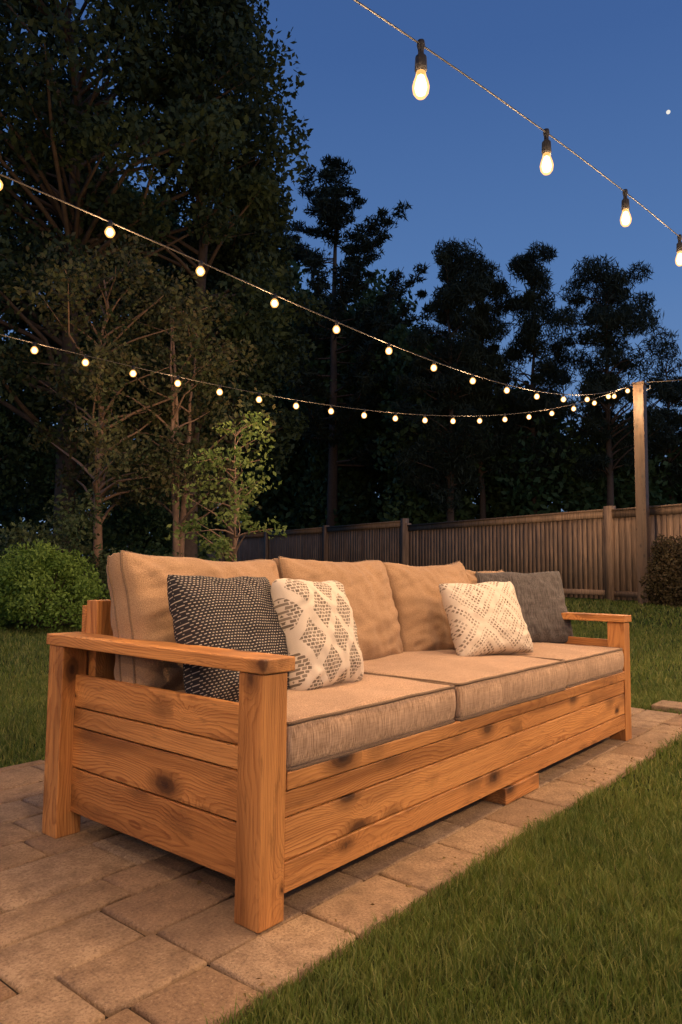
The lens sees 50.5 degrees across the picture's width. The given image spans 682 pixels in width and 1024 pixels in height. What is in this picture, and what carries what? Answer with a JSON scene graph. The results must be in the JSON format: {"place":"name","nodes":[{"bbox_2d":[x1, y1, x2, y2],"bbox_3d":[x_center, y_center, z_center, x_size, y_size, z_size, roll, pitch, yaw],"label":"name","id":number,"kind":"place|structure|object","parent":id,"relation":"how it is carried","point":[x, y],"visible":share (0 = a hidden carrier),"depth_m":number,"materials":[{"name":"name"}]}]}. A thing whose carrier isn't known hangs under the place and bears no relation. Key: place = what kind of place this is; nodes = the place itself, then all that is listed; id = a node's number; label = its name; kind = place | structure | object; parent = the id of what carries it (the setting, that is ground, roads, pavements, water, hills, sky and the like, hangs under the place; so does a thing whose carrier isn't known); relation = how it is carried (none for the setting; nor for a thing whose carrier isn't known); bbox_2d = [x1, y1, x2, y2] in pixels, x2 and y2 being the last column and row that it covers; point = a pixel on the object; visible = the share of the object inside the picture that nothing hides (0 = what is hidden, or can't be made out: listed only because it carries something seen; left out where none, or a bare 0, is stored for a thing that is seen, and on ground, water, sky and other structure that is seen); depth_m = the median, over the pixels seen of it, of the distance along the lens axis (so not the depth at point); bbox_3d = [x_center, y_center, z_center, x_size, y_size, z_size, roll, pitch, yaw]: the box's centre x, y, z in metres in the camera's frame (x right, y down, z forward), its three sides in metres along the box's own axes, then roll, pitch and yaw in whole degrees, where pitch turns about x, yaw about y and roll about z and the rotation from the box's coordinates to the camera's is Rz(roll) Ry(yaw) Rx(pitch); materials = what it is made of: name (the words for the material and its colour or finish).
{"place":"outdoors","nodes":[
{"label":"outdoors","id":0,"kind":"place"},
{"bbox_2d":[0,597,681,1023],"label":"ground","id":1,"kind":"structure","parent":0,"point":[650,990],"depth_m":1.82,"materials":[{"name":"plant"}]},
{"bbox_2d":[0,539,110,632],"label":"boxwood bush","id":2,"kind":"object","parent":1,"relation":"on","point":[42,598],"visible":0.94,"depth_m":9.72,"materials":[{"name":"green plant"}]},
{"bbox_2d":[0,489,112,617],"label":"shrub","id":3,"kind":"object","parent":1,"relation":"on","point":[72,534],"visible":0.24,"depth_m":12.05,"materials":[{"name":"green plant"}]},
{"bbox_2d":[0,0,146,495],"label":"deciduous tree","id":4,"kind":"object","parent":1,"relation":"on","point":[29,200],"visible":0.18,"depth_m":16.61,"materials":[{"name":"green plant"}]},
{"bbox_2d":[0,308,185,565],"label":"understory foliage","id":5,"kind":"object","parent":1,"relation":"on","point":[5,484],"visible":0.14,"depth_m":16.86,"materials":[{"name":"green plant"}]},
{"bbox_2d":[86,548,119,600],"bbox_3d":[-3.788,1.226,11.941,1.092,1.274,1.236,-1,-5,17],"label":"shrub","id":6,"kind":"object","parent":1,"relation":"on","point":[103,576],"visible":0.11,"depth_m":11.70,"materials":[{"name":"green plant"}]},
{"bbox_2d":[0,229,238,572],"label":"understory tree","id":7,"kind":"object","parent":1,"relation":"on","point":[101,439],"visible":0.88,"depth_m":12.39,"materials":[{"name":"green plant"}]},
{"bbox_2d":[0,0,313,553],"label":"deciduous tree","id":8,"kind":"object","parent":1,"relation":"on","point":[142,43],"visible":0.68,"depth_m":14.52,"materials":[{"name":"green plant"}]},
{"bbox_2d":[46,265,281,556],"bbox_3d":[-2.945,-1.415,13.141,4.553,6.480,3.750,-3,-6,39],"label":"understory tree","id":9,"kind":"object","parent":1,"relation":"on","point":[174,444],"visible":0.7,"depth_m":13.13,"materials":[{"name":"green plant"}]},
{"bbox_2d":[139,550,206,559],"bbox_3d":[-3.087,1.264,12.391,1.429,1.254,1.638,-3,-6,39],"label":"shrub","id":10,"kind":"object","parent":1,"relation":"on","point":[170,555],"visible":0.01,"depth_m":12.57,"materials":[{"name":"green plant"}]},
{"bbox_2d":[64,0,312,557],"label":"deciduous tree","id":11,"kind":"object","parent":1,"relation":"on","point":[254,194],"visible":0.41,"depth_m":16.03,"materials":[{"name":"green plant"}]},
{"bbox_2d":[165,411,286,561],"bbox_3d":[-1.746,0.067,11.330,1.866,3.449,1.993,-3,-6,39],"label":"sapling tree","id":12,"kind":"object","parent":1,"relation":"on","point":[221,546],"visible":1,"depth_m":11.08,"materials":[{"name":"green plant"}]},
{"bbox_2d":[157,165,329,561],"bbox_3d":[-2.833,-3.840,20.120,4.660,12.207,4.835,0,-5,11],"label":"deciduous tree","id":13,"kind":"object","parent":1,"relation":"on","point":[223,258],"visible":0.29,"depth_m":20.19,"materials":[{"name":"green plant"}]},
{"bbox_2d":[198,518,408,564],"bbox_3d":[-3.254,2.039,31.767,0.190,2.450,19.699,4,-6,-33],"label":"wooden fence","id":14,"kind":"object","parent":1,"relation":"on","point":[383,541],"visible":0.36,"depth_m":27.29,"materials":[{"name":"brown wood"}]},
{"bbox_2d":[0,707,681,1023],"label":"patio","id":15,"kind":"structure","parent":1,"relation":"on","point":[136,931],"depth_m":1.91,"materials":[{"name":"stone pavers"},{"name":"beige stone"}]},
{"bbox_2d":[42,550,631,933],"bbox_3d":[0.291,0.677,3.199,1.063,0.948,2.801,-3,-6,39],"label":"outdoor sofa","id":16,"kind":"object","parent":15,"relation":"on","point":[267,790],"visible":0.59,"depth_m":2.31,"materials":[{"name":"brown wood"}]},
{"bbox_2d":[167,575,289,701],"bbox_3d":[-0.345,0.414,2.319,0.210,0.439,0.432,-26,-20,32],"label":"throw pillow","id":17,"kind":"object","parent":16,"relation":"on","point":[237,613],"visible":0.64,"depth_m":2.20,"materials":[{"name":"grey fabric"}]},
{"bbox_2d":[270,578,363,690],"bbox_3d":[-0.083,0.428,2.524,0.211,0.395,0.370,-22,-18,30],"label":"throw pillow","id":18,"kind":"object","parent":16,"relation":"on","point":[316,620],"visible":0.84,"depth_m":2.41,"materials":[{"name":"fabric"}]},
{"bbox_2d":[439,581,532,655],"bbox_3d":[0.697,0.512,3.475,0.434,0.371,0.191,1,-28,-27],"label":"throw pillow","id":19,"kind":"object","parent":16,"relation":"on","point":[485,618],"visible":0.98,"depth_m":3.39,"materials":[{"name":"fabric"}]},
{"bbox_2d":[475,571,573,642],"bbox_3d":[1.041,0.546,4.096,0.587,0.430,0.165,1,-20,-23],"label":"throw pillow","id":20,"kind":"object","parent":16,"relation":"on","point":[540,598],"visible":0.56,"depth_m":4.06,"materials":[{"name":"grey fabric"}]},
{"bbox_2d":[0,145,681,562],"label":"tree line","id":21,"kind":"object","parent":1,"relation":"on","point":[296,499],"visible":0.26,"depth_m":32.28,"materials":[{"name":"green plant"}]},
{"bbox_2d":[257,154,455,525],"bbox_3d":[0.305,-7.709,37.519,12.678,22.795,13.306,-3,-6,39],"label":"pine tree","id":22,"kind":"object","parent":1,"relation":"on","point":[333,210],"visible":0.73,"depth_m":36.32,"materials":[{"name":"green plant"}]},
{"bbox_2d":[388,238,504,521],"bbox_3d":[4.608,-4.282,30.364,4.824,14.896,5.510,2,-5,-22],"label":"scots pine tree","id":23,"kind":"object","parent":1,"relation":"on","point":[455,295],"visible":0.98,"depth_m":29.91,"materials":[{"name":"green plant"}]},
{"bbox_2d":[439,253,522,518],"bbox_3d":[6.074,-4.118,31.705,3.686,14.812,4.424,-3,-6,39],"label":"scots pine tree","id":24,"kind":"object","parent":1,"relation":"on","point":[491,350],"visible":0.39,"depth_m":30.98,"materials":[{"name":"green plant"}]},
{"bbox_2d":[486,241,577,514],"bbox_3d":[8.257,-4.136,30.519,4.034,14.707,3.752,-3,-6,39],"label":"scots pine tree","id":25,"kind":"object","parent":1,"relation":"on","point":[533,304],"visible":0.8,"depth_m":30.21,"materials":[{"name":"green plant"}]},
{"bbox_2d":[405,503,681,601],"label":"wooden fence","id":26,"kind":"object","parent":1,"relation":"on","point":[589,553],"visible":0.73,"depth_m":18.05,"materials":[{"name":"brown wood"}]},
{"bbox_2d":[545,254,681,505],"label":"scots pine tree","id":27,"kind":"object","parent":1,"relation":"on","point":[611,324],"visible":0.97,"depth_m":27.95,"materials":[{"name":"green plant"}]},
{"bbox_2d":[631,381,650,604],"bbox_3d":[6.518,-0.382,15.534,0.362,4.880,0.260,-3,-6,39],"label":"string light pole","id":28,"kind":"object","parent":1,"relation":"on","point":[641,474],"visible":0.79,"depth_m":15.50,"materials":[{"name":"brown wood"}]},
{"bbox_2d":[0,334,623,422],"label":"string lights","id":29,"kind":"object","parent":28,"relation":"attached to","point":[34,350],"visible":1,"depth_m":11.13,"materials":[{"name":"white glass"}]},
{"bbox_2d":[0,174,638,400],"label":"string lights","id":30,"kind":"object","parent":28,"relation":"attached to","point":[200,264],"visible":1,"depth_m":7.94,"materials":[{"name":"white glass"}]},
{"bbox_2d":[646,379,681,382],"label":"string lights","id":31,"kind":"object","parent":28,"relation":"attached to","point":[663,381],"visible":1,"depth_m":15.52,"materials":[{"name":"black rubber"}]},
{"bbox_2d":[625,341,681,501],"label":"scots pine tree","id":32,"kind":"object","parent":1,"relation":"on","point":[670,444],"visible":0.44,"depth_m":29.38,"materials":[{"name":"green plant"}]},
{"bbox_2d":[638,534,681,607],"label":"shrub","id":33,"kind":"object","parent":1,"relation":"on","point":[663,583],"visible":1,"depth_m":14.45,"materials":[{"name":"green plant"}]},
{"bbox_2d":[651,700,681,713],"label":"stepping stone","id":34,"kind":"object","parent":1,"relation":"on","point":[664,705],"visible":0.76,"depth_m":4.79,"materials":[{"name":"beige stone"}]},
{"bbox_2d":[0,0,681,555],"label":"sky","id":35,"kind":"structure","parent":0,"point":[603,77],"materials":[{"name":"blue"}]},
{"bbox_2d":[353,0,681,264],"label":"string lights","id":36,"kind":"object","parent":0,"point":[420,72],"visible":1,"depth_m":2.98,"materials":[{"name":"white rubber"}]}
]}

